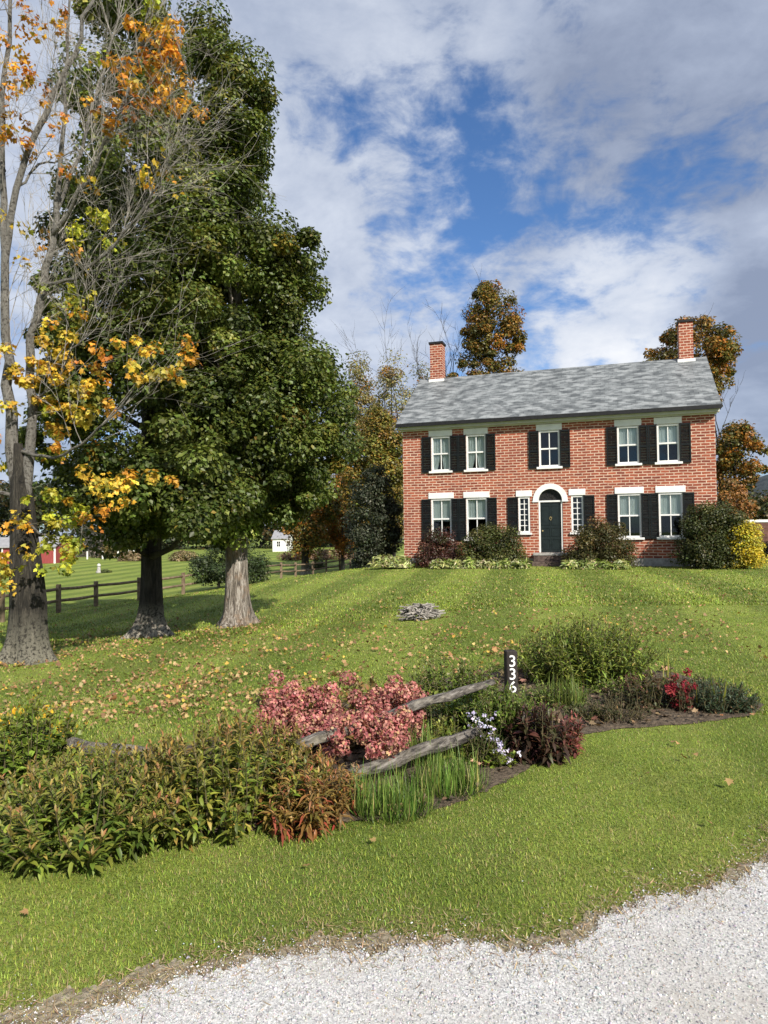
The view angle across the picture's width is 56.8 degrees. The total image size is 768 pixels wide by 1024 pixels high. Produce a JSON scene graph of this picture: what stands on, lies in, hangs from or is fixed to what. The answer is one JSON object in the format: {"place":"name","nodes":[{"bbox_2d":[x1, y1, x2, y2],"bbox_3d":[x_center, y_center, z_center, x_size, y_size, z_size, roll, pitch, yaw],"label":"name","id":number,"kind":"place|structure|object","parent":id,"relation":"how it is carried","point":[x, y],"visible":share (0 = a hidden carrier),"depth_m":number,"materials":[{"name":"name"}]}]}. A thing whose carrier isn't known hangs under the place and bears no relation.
{"place":"outdoors","nodes":[
{"label":"outdoors","id":0,"kind":"place"},
{"bbox_2d":[276,548,354,559],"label":"weed bank","id":1,"kind":"structure","parent":0,"point":[323,553],"depth_m":79.56,"materials":[{"name":"green plant"}]},
{"bbox_2d":[0,535,767,1023],"bbox_3d":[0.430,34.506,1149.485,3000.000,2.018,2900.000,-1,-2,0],"label":"ground","id":2,"kind":"structure","parent":0,"point":[86,569],"depth_m":4.25,"materials":[{"name":"green plant"}]},
{"bbox_2d":[0,537,74,563],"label":"red barn","id":3,"kind":"structure","parent":2,"relation":"on","point":[52,556],"depth_m":75.93,"materials":[{"name":"paint"}]},
{"bbox_2d":[75,531,100,556],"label":"meadow bush","id":4,"kind":"object","parent":2,"relation":"on","point":[84,554],"visible":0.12,"depth_m":96.80,"materials":[{"name":"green plant"}]},
{"bbox_2d":[88,537,107,557],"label":"meadow bush","id":5,"kind":"object","parent":2,"relation":"on","point":[99,548],"visible":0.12,"depth_m":90.97,"materials":[{"name":"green plant"}]},
{"bbox_2d":[99,545,124,558],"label":"meadow bush","id":6,"kind":"object","parent":2,"relation":"on","point":[106,549],"visible":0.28,"depth_m":87.02,"materials":[{"name":"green plant"}]},
{"bbox_2d":[117,550,140,560],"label":"weed bank","id":7,"kind":"structure","parent":2,"relation":"on","point":[135,557],"depth_m":79.07,"materials":[{"name":"beige plant"}]},
{"bbox_2d":[18,0,255,639],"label":"maple tree","id":8,"kind":"object","parent":2,"relation":"on","point":[204,499],"visible":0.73,"depth_m":13.32,"materials":[{"name":"green plant"}]},
{"bbox_2d":[0,0,286,664],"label":"half bare maple","id":9,"kind":"object","parent":2,"relation":"on","point":[27,641],"visible":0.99,"depth_m":11.70,"materials":[{"name":"yellow plant"}]},
{"bbox_2d":[0,557,355,622],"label":"rail fence","id":10,"kind":"object","parent":2,"relation":"on","point":[96,595],"visible":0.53,"depth_m":28.61,"materials":[{"name":"brown wood"}]},
{"bbox_2d":[167,550,197,560],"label":"weed bank","id":11,"kind":"structure","parent":2,"relation":"on","point":[182,555],"depth_m":79.22,"materials":[{"name":"beige plant"}]},
{"bbox_2d":[0,479,403,549],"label":"distant woods","id":12,"kind":"object","parent":2,"relation":"on","point":[267,534],"visible":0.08,"depth_m":147.88,"materials":[{"name":"green plant"}]},
{"bbox_2d":[186,540,273,585],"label":"round shrub","id":13,"kind":"object","parent":2,"relation":"on","point":[210,568],"visible":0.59,"depth_m":33.05,"materials":[{"name":"green plant"}]},
{"bbox_2d":[125,0,365,628],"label":"maple tree","id":14,"kind":"object","parent":2,"relation":"on","point":[285,377],"visible":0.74,"depth_m":15.66,"materials":[{"name":"green plant"}]},
{"bbox_2d":[271,530,292,551],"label":"white house","id":15,"kind":"structure","parent":2,"relation":"on","point":[279,544],"depth_m":117.91,"materials":[{"name":"paint"}]},
{"bbox_2d":[275,476,344,574],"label":"autumn tree","id":16,"kind":"object","parent":2,"relation":"on","point":[307,533],"visible":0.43,"depth_m":51.38,"materials":[{"name":"brown plant"}]},
{"bbox_2d":[309,557,324,568],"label":"shrub","id":17,"kind":"object","parent":2,"relation":"on","point":[322,565],"visible":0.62,"depth_m":59.55,"materials":[{"name":"green plant"}]},
{"bbox_2d":[317,474,354,569],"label":"autumn tree","id":18,"kind":"object","parent":2,"relation":"on","point":[338,540],"visible":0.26,"depth_m":53.69,"materials":[{"name":"brown plant"}]},
{"bbox_2d":[332,349,386,555],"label":"autumn tree","id":19,"kind":"object","parent":2,"relation":"on","point":[365,399],"visible":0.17,"depth_m":57.76,"materials":[{"name":"brown plant"}]},
{"bbox_2d":[333,406,403,551],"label":"autumn tree","id":20,"kind":"object","parent":2,"relation":"on","point":[380,422],"visible":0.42,"depth_m":45.11,"materials":[{"name":"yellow plant"}]},
{"bbox_2d":[333,286,406,459],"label":"bare tree","id":21,"kind":"object","parent":2,"relation":"on","point":[390,375],"visible":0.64,"depth_m":55.88,"materials":[{"name":"grey plant"}]},
{"bbox_2d":[341,463,403,568],"bbox_3d":[-0.530,0.487,33.495,3.201,5.610,3.023,-1,-2,0],"label":"lilac tree","id":22,"kind":"object","parent":2,"relation":"on","point":[369,539],"visible":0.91,"depth_m":32.97,"materials":[{"name":"green plant"}]},
{"bbox_2d":[368,554,394,567],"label":"hosta","id":23,"kind":"object","parent":2,"relation":"on","point":[383,561],"visible":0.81,"depth_m":29.84,"materials":[{"name":"green plant"}]},
{"bbox_2d":[1,663,763,848],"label":"bed soil","id":24,"kind":"structure","parent":2,"relation":"on","point":[507,772],"depth_m":5.48,"materials":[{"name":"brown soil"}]},
{"bbox_2d":[0,688,90,790],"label":"yellow flowered plant","id":25,"kind":"object","parent":24,"relation":"on","point":[23,738],"visible":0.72,"depth_m":4.57,"materials":[{"name":"green plant"}]},
{"bbox_2d":[0,731,209,882],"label":"lance leaf perennial","id":26,"kind":"object","parent":24,"relation":"on","point":[102,809],"visible":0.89,"depth_m":3.52,"materials":[{"name":"green plant"}]},
{"bbox_2d":[117,705,334,851],"bbox_3d":[-0.898,1.443,4.015,1.248,0.632,1.287,-1,-2,0],"label":"lance leaf perennial","id":27,"kind":"object","parent":24,"relation":"on","point":[227,784],"visible":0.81,"depth_m":3.82,"materials":[{"name":"green plant"}]},
{"bbox_2d":[56,679,495,801],"bbox_3d":[-0.536,1.601,4.524,3.095,0.673,1.146,0,-2,-13],"label":"split rail fence","id":28,"kind":"object","parent":24,"relation":"on","point":[412,752],"visible":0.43,"depth_m":4.61,"materials":[{"name":"grey wood"}]},
{"bbox_2d":[245,744,366,846],"bbox_3d":[-0.442,1.541,3.980,0.707,0.415,0.844,-1,-2,0],"label":"russet perennial","id":29,"kind":"object","parent":24,"relation":"on","point":[310,817],"visible":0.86,"depth_m":3.80,"materials":[{"name":"brown plant"}]},
{"bbox_2d":[248,669,428,762],"bbox_3d":[-0.339,1.470,5.126,1.352,0.642,1.532,-1,-2,0],"label":"hydrangea","id":30,"kind":"object","parent":24,"relation":"on","point":[327,711],"visible":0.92,"depth_m":5.02,"materials":[{"name":"pink plant"}]},
{"bbox_2d":[342,758,446,824],"bbox_3d":[0.046,1.567,4.030,0.628,0.278,0.511,-1,-2,0],"label":"daylily clump","id":31,"kind":"object","parent":24,"relation":"on","point":[385,798],"visible":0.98,"depth_m":3.97,"materials":[{"name":"green plant"}]},
{"bbox_2d":[399,714,465,769],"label":"grassy tuft","id":32,"kind":"object","parent":24,"relation":"on","point":[428,757],"visible":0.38,"depth_m":4.78,"materials":[{"name":"green plant"}]},
{"bbox_2d":[414,690,458,737],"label":"seedhead plant","id":33,"kind":"object","parent":24,"relation":"on","point":[435,713],"visible":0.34,"depth_m":5.40,"materials":[{"name":"green plant"}]},
{"bbox_2d":[406,719,479,760],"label":"yellowing plant","id":34,"kind":"object","parent":24,"relation":"on","point":[449,731],"visible":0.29,"depth_m":4.93,"materials":[{"name":"green plant"}]},
{"bbox_2d":[404,743,492,798],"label":"daylily clump","id":35,"kind":"object","parent":24,"relation":"on","point":[454,773],"visible":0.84,"depth_m":4.29,"materials":[{"name":"green plant"}]},
{"bbox_2d":[408,653,499,710],"bbox_3d":[0.614,1.518,6.304,0.875,0.541,0.620,-1,-2,0],"label":"seedhead plant","id":36,"kind":"object","parent":24,"relation":"on","point":[427,684],"visible":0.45,"depth_m":6.21,"materials":[{"name":"green plant"}]},
{"bbox_2d":[435,683,492,734],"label":"leafy perennial","id":37,"kind":"object","parent":24,"relation":"on","point":[465,706],"visible":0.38,"depth_m":5.45,"materials":[{"name":"green plant"}]},
{"bbox_2d":[466,711,520,766],"bbox_3d":[0.699,1.540,4.796,0.303,0.419,0.391,0,-2,-25],"label":"aster","id":38,"kind":"object","parent":24,"relation":"on","point":[493,742],"visible":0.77,"depth_m":4.78,"materials":[{"name":"white plant"}]},
{"bbox_2d":[481,746,517,767],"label":"leafy plant","id":39,"kind":"object","parent":24,"relation":"on","point":[492,760],"visible":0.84,"depth_m":4.74,"materials":[{"name":"green plant"}]},
{"bbox_2d":[464,680,535,750],"bbox_3d":[0.837,1.486,5.115,0.535,0.537,0.368,-1,-2,0],"label":"leafy perennial","id":40,"kind":"object","parent":24,"relation":"on","point":[505,707],"visible":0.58,"depth_m":5.06,"materials":[{"name":"green plant"}]},
{"bbox_2d":[504,649,517,700],"bbox_3d":[0.997,1.556,5.555,0.086,0.945,0.094,-1,-2,-7],"label":"number post","id":41,"kind":"object","parent":24,"relation":"on","point":[510,667],"visible":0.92,"depth_m":5.53,"materials":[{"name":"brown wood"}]},
{"bbox_2d":[514,690,555,719],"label":"leafy perennial","id":42,"kind":"object","parent":24,"relation":"on","point":[529,702],"visible":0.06,"depth_m":5.41,"materials":[{"name":"green plant"}]},
{"bbox_2d":[502,700,575,766],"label":"burgundy shrub","id":43,"kind":"object","parent":24,"relation":"on","point":[540,742],"visible":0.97,"depth_m":4.86,"materials":[{"name":"red plant"}]},
{"bbox_2d":[518,680,591,706],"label":"ground cover","id":44,"kind":"object","parent":24,"relation":"on","point":[541,697],"visible":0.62,"depth_m":6.29,"materials":[{"name":"green plant"}]},
{"bbox_2d":[545,672,593,709],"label":"grassy tuft","id":45,"kind":"object","parent":24,"relation":"on","point":[573,688],"visible":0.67,"depth_m":6.18,"materials":[{"name":"green plant"}]},
{"bbox_2d":[556,710,586,758],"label":"pinkish shrub","id":46,"kind":"object","parent":24,"relation":"on","point":[575,730],"visible":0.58,"depth_m":5.00,"materials":[{"name":"red plant"}]},
{"bbox_2d":[550,700,623,720],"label":"ground cover","id":47,"kind":"object","parent":24,"relation":"on","point":[582,709],"visible":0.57,"depth_m":5.85,"materials":[{"name":"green plant"}]},
{"bbox_2d":[507,611,669,687],"bbox_3d":[2.075,1.395,7.315,1.609,0.764,1.445,-1,-2,0],"label":"willowy bush","id":48,"kind":"object","parent":24,"relation":"on","point":[593,658],"visible":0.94,"depth_m":7.05,"materials":[{"name":"green plant"}]},
{"bbox_2d":[570,691,653,723],"bbox_3d":[1.900,1.619,5.833,0.698,0.260,0.383,-1,-2,0],"label":"sedum","id":49,"kind":"object","parent":24,"relation":"on","point":[608,705],"visible":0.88,"depth_m":5.78,"materials":[{"name":"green plant"}]},
{"bbox_2d":[588,677,665,695],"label":"ground cover","id":50,"kind":"object","parent":24,"relation":"on","point":[607,682],"visible":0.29,"depth_m":6.69,"materials":[{"name":"green plant"}]},
{"bbox_2d":[602,667,678,710],"bbox_3d":[2.211,1.550,6.211,0.610,0.400,0.547,-1,-2,0],"label":"sedum","id":51,"kind":"object","parent":24,"relation":"on","point":[655,697],"visible":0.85,"depth_m":6.13,"materials":[{"name":"brown plant"}]},
{"bbox_2d":[648,651,670,678],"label":"iris leaves","id":52,"kind":"object","parent":24,"relation":"on","point":[667,673],"visible":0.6,"depth_m":7.31,"materials":[{"name":"green plant"}]},
{"bbox_2d":[664,667,697,712],"bbox_3d":[2.538,1.537,6.059,0.263,0.411,0.282,-2,-2,28],"label":"red sedum","id":53,"kind":"object","parent":24,"relation":"on","point":[671,686],"visible":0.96,"depth_m":6.04,"materials":[{"name":"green plant"}]},
{"bbox_2d":[649,673,720,690],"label":"ground cover","id":54,"kind":"object","parent":24,"relation":"on","point":[663,679],"visible":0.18,"depth_m":6.90,"materials":[{"name":"green plant"}]},
{"bbox_2d":[657,673,759,714],"bbox_3d":[2.787,1.573,6.155,0.793,0.339,0.610,-1,-2,0],"label":"bluegreen mound","id":55,"kind":"object","parent":24,"relation":"on","point":[706,696],"visible":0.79,"depth_m":6.05,"materials":[{"name":"green plant"}]},
{"bbox_2d":[690,669,733,708],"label":"iris leaves","id":56,"kind":"object","parent":24,"relation":"on","point":[724,695],"visible":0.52,"depth_m":6.06,"materials":[{"name":"green plant"}]},
{"bbox_2d":[713,687,760,713],"bbox_3d":[3.047,1.623,6.091,0.463,0.231,0.329,-1,-2,0],"label":"bluegreen mound","id":57,"kind":"object","parent":24,"relation":"on","point":[746,709],"visible":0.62,"depth_m":6.00,"materials":[{"name":"green plant"}]},
{"bbox_2d":[0,565,767,732],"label":"leaf litter","id":58,"kind":"object","parent":2,"relation":"on","point":[174,701],"visible":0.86,"depth_m":9.88,"materials":[{"name":"orange plant"}]},
{"bbox_2d":[367,348,412,556],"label":"autumn tree","id":59,"kind":"object","parent":2,"relation":"on","point":[385,372],"visible":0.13,"depth_m":59.73,"materials":[{"name":"brown plant"}]},
{"bbox_2d":[387,555,415,568],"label":"hosta","id":60,"kind":"object","parent":2,"relation":"on","point":[401,562],"visible":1,"depth_m":29.36,"materials":[{"name":"green plant"}]},
{"bbox_2d":[407,361,429,398],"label":"autumn tree","id":61,"kind":"object","parent":2,"relation":"on","point":[426,377],"visible":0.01,"depth_m":62.20,"materials":[{"name":"grey plant"}]},
{"bbox_2d":[396,603,445,620],"bbox_3d":[0.689,1.807,12.932,0.799,0.306,0.853,-2,-2,39],"label":"stick pile","id":62,"kind":"object","parent":2,"relation":"on","point":[426,611],"visible":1,"depth_m":12.82,"materials":[{"name":"grey wood"}]},
{"bbox_2d":[428,558,446,568],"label":"hosta","id":63,"kind":"object","parent":2,"relation":"on","point":[436,564],"visible":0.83,"depth_m":28.27,"materials":[{"name":"green plant"}]},
{"bbox_2d":[413,525,463,567],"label":"foundation shrub","id":64,"kind":"object","parent":2,"relation":"on","point":[428,551],"visible":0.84,"depth_m":29.29,"materials":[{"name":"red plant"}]},
{"bbox_2d":[444,557,461,568],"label":"hosta","id":65,"kind":"object","parent":2,"relation":"on","point":[453,564],"visible":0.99,"depth_m":27.93,"materials":[{"name":"green plant"}]},
{"bbox_2d":[404,268,514,379],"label":"bare tree","id":66,"kind":"object","parent":2,"relation":"on","point":[414,352],"visible":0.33,"depth_m":46.90,"materials":[{"name":"grey plant"}]},
{"bbox_2d":[460,557,477,568],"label":"hosta","id":67,"kind":"object","parent":2,"relation":"on","point":[469,563],"visible":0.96,"depth_m":27.77,"materials":[{"name":"green plant"}]},
{"bbox_2d":[476,559,494,568],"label":"hosta","id":68,"kind":"object","parent":2,"relation":"on","point":[483,564],"visible":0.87,"depth_m":27.65,"materials":[{"name":"green plant"}]},
{"bbox_2d":[445,279,527,377],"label":"autumn tree","id":69,"kind":"object","parent":2,"relation":"on","point":[481,327],"visible":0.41,"depth_m":43.35,"materials":[{"name":"orange plant"}]},
{"bbox_2d":[455,522,531,568],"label":"foundation shrub","id":70,"kind":"object","parent":2,"relation":"on","point":[476,548],"visible":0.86,"depth_m":28.31,"materials":[{"name":"green plant"}]},
{"bbox_2d":[492,558,513,568],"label":"hosta","id":71,"kind":"object","parent":2,"relation":"on","point":[504,564],"visible":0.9,"depth_m":27.38,"materials":[{"name":"green plant"}]},
{"bbox_2d":[510,558,531,568],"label":"hosta","id":72,"kind":"object","parent":2,"relation":"on","point":[518,564],"visible":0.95,"depth_m":27.17,"materials":[{"name":"green plant"}]},
{"bbox_2d":[395,319,721,566],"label":"brick house","id":73,"kind":"structure","parent":2,"relation":"on","point":[546,461],"depth_m":29.55,"materials":[{"name":"red brick"}]},
{"bbox_2d":[429,430,452,473],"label":"window","id":74,"kind":"structure","parent":73,"relation":"in","point":[440,445],"depth_m":30.90,"materials":[{"name":"white paint"}]},
{"bbox_2d":[428,492,453,540],"bbox_3d":[2.587,0.223,31.025,1.140,2.100,0.840,-1,-2,18],"label":"window","id":75,"kind":"structure","parent":73,"relation":"in","point":[440,505],"depth_m":30.84,"materials":[{"name":"white paint"}]},
{"bbox_2d":[463,428,487,471],"bbox_3d":[4.023,-2.637,30.622,1.080,1.860,0.840,-1,-2,18],"label":"window","id":76,"kind":"structure","parent":73,"relation":"in","point":[475,444],"depth_m":30.42,"materials":[{"name":"white paint"}]},
{"bbox_2d":[463,491,488,540],"bbox_3d":[4.049,0.192,30.546,1.140,2.100,0.840,-1,-2,18],"label":"window","id":77,"kind":"structure","parent":73,"relation":"in","point":[476,504],"depth_m":30.37,"materials":[{"name":"white paint"}]},
{"bbox_2d":[516,490,531,534],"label":"window","id":78,"kind":"structure","parent":73,"relation":"in","point":[523,496],"depth_m":29.69,"materials":[{"name":"white paint"}]},
{"bbox_2d":[536,423,562,468],"bbox_3d":[6.932,-2.700,29.668,1.080,1.860,0.840,-1,-2,18],"label":"window","id":79,"kind":"structure","parent":73,"relation":"in","point":[549,440],"depth_m":29.97,"materials":[{"name":"white paint"}]},
{"bbox_2d":[540,502,561,552],"bbox_3d":[6.893,0.632,29.339,0.840,2.078,0.100,-1,-2,18],"label":"door","id":80,"kind":"structure","parent":73,"relation":"in","point":[550,512],"depth_m":29.34,"materials":[{"name":"green paint"}]},
{"bbox_2d":[569,489,584,533],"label":"window","id":81,"kind":"structure","parent":73,"relation":"in","point":[577,515],"depth_m":29.02,"materials":[{"name":"white paint"}]},
{"bbox_2d":[614,419,641,465],"bbox_3d":[9.858,-2.763,28.709,1.060,1.860,0.840,-1,-2,18],"label":"window","id":82,"kind":"structure","parent":73,"relation":"in","point":[627,433],"depth_m":28.51,"materials":[{"name":"white paint"}]},
{"bbox_2d":[615,487,644,539],"bbox_3d":[9.893,0.065,28.630,1.120,2.100,0.840,-1,-2,18],"label":"window","id":83,"kind":"structure","parent":73,"relation":"in","point":[629,504],"depth_m":28.45,"materials":[{"name":"white paint"}]},
{"bbox_2d":[654,416,682,464],"bbox_3d":[11.273,-2.794,28.245,1.060,1.860,0.840,-1,-2,18],"label":"window","id":84,"kind":"structure","parent":73,"relation":"in","point":[668,452],"depth_m":28.04,"materials":[{"name":"white paint"}]},
{"bbox_2d":[655,485,685,539],"bbox_3d":[11.345,0.034,28.154,1.120,2.100,0.840,-1,-2,18],"label":"window","id":85,"kind":"structure","parent":73,"relation":"in","point":[670,504],"depth_m":27.97,"materials":[{"name":"white paint"}]},
{"bbox_2d":[559,559,580,568],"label":"hosta","id":86,"kind":"object","parent":2,"relation":"on","point":[570,564],"visible":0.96,"depth_m":26.60,"materials":[{"name":"green plant"}]},
{"bbox_2d":[576,558,597,568],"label":"hosta","id":87,"kind":"object","parent":2,"relation":"on","point":[588,564],"visible":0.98,"depth_m":26.45,"materials":[{"name":"green plant"}]},
{"bbox_2d":[559,514,639,567],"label":"foundation shrub","id":88,"kind":"object","parent":2,"relation":"on","point":[586,539],"visible":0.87,"depth_m":27.07,"materials":[{"name":"green plant"}]},
{"bbox_2d":[592,558,613,568],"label":"hosta","id":89,"kind":"object","parent":2,"relation":"on","point":[602,564],"visible":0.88,"depth_m":26.35,"materials":[{"name":"green plant"}]},
{"bbox_2d":[605,559,631,569],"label":"hosta","id":90,"kind":"object","parent":2,"relation":"on","point":[622,564],"visible":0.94,"depth_m":26.05,"materials":[{"name":"green plant"}]},
{"bbox_2d":[643,314,743,409],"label":"autumn tree","id":91,"kind":"object","parent":2,"relation":"on","point":[723,352],"visible":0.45,"depth_m":40.99,"materials":[{"name":"orange plant"}]},
{"bbox_2d":[668,303,744,506],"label":"bare tree","id":92,"kind":"object","parent":2,"relation":"on","point":[722,397],"visible":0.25,"depth_m":40.96,"materials":[{"name":"brown plant"}]},
{"bbox_2d":[667,500,751,568],"bbox_3d":[12.057,0.835,26.340,3.041,2.599,2.504,-1,-2,0],"label":"foundation shrub","id":93,"kind":"object","parent":2,"relation":"on","point":[700,549],"visible":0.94,"depth_m":25.79,"materials":[{"name":"green plant"}]},
{"bbox_2d":[717,474,757,521],"bbox_3d":[18.737,0.320,38.043,2.512,4.759,2.443,-1,-2,0],"label":"autumn tree","id":94,"kind":"object","parent":2,"relation":"on","point":[732,483],"visible":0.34,"depth_m":37.58,"materials":[{"name":"orange plant"}]},
{"bbox_2d":[715,419,767,504],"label":"autumn tree","id":95,"kind":"object","parent":2,"relation":"on","point":[733,438],"visible":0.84,"depth_m":39.57,"materials":[{"name":"orange plant"}]},
{"bbox_2d":[717,488,767,531],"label":"distant scrub","id":96,"kind":"object","parent":2,"relation":"on","point":[762,501],"visible":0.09,"depth_m":91.51,"materials":[{"name":"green plant"}]},
{"bbox_2d":[721,519,767,568],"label":"foundation shrub","id":97,"kind":"object","parent":2,"relation":"on","point":[749,558],"visible":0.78,"depth_m":25.43,"materials":[{"name":"yellow plant"}]},
{"bbox_2d":[747,520,767,543],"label":"white rail wall","id":98,"kind":"structure","parent":2,"relation":"on","point":[764,524],"depth_m":44.22,"materials":[{"name":"paint"}]},
{"bbox_2d":[0,853,767,1023],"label":"dirt verge","id":99,"kind":"structure","parent":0,"point":[101,987],"depth_m":2.65,"materials":[{"name":"brown soil"}]},
{"bbox_2d":[0,814,767,1023],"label":"dry thatch","id":100,"kind":"object","parent":99,"relation":"on","point":[368,938],"visible":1,"depth_m":2.73,"materials":[{"name":"beige plant"}]},
{"bbox_2d":[0,0,767,536],"label":"sky","id":101,"kind":"structure","parent":0,"point":[604,162],"materials":[{"name":"blue"}]},
{"bbox_2d":[72,861,767,1023],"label":"gravel drive","id":102,"kind":"structure","parent":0,"point":[374,1005],"depth_m":2.49,"materials":[{"name":"grey gravel"}]},
{"bbox_2d":[0,826,767,1023],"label":"gravel stones","id":103,"kind":"object","parent":102,"relation":"on","point":[244,1007],"visible":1,"depth_m":2.51,"materials":[{"name":"grey gravel"}]},
{"bbox_2d":[740,475,767,512],"bbox_3d":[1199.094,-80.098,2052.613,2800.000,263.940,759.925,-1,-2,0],"label":"hills","id":104,"kind":"structure","parent":0,"point":[761,483],"depth_m":2270.08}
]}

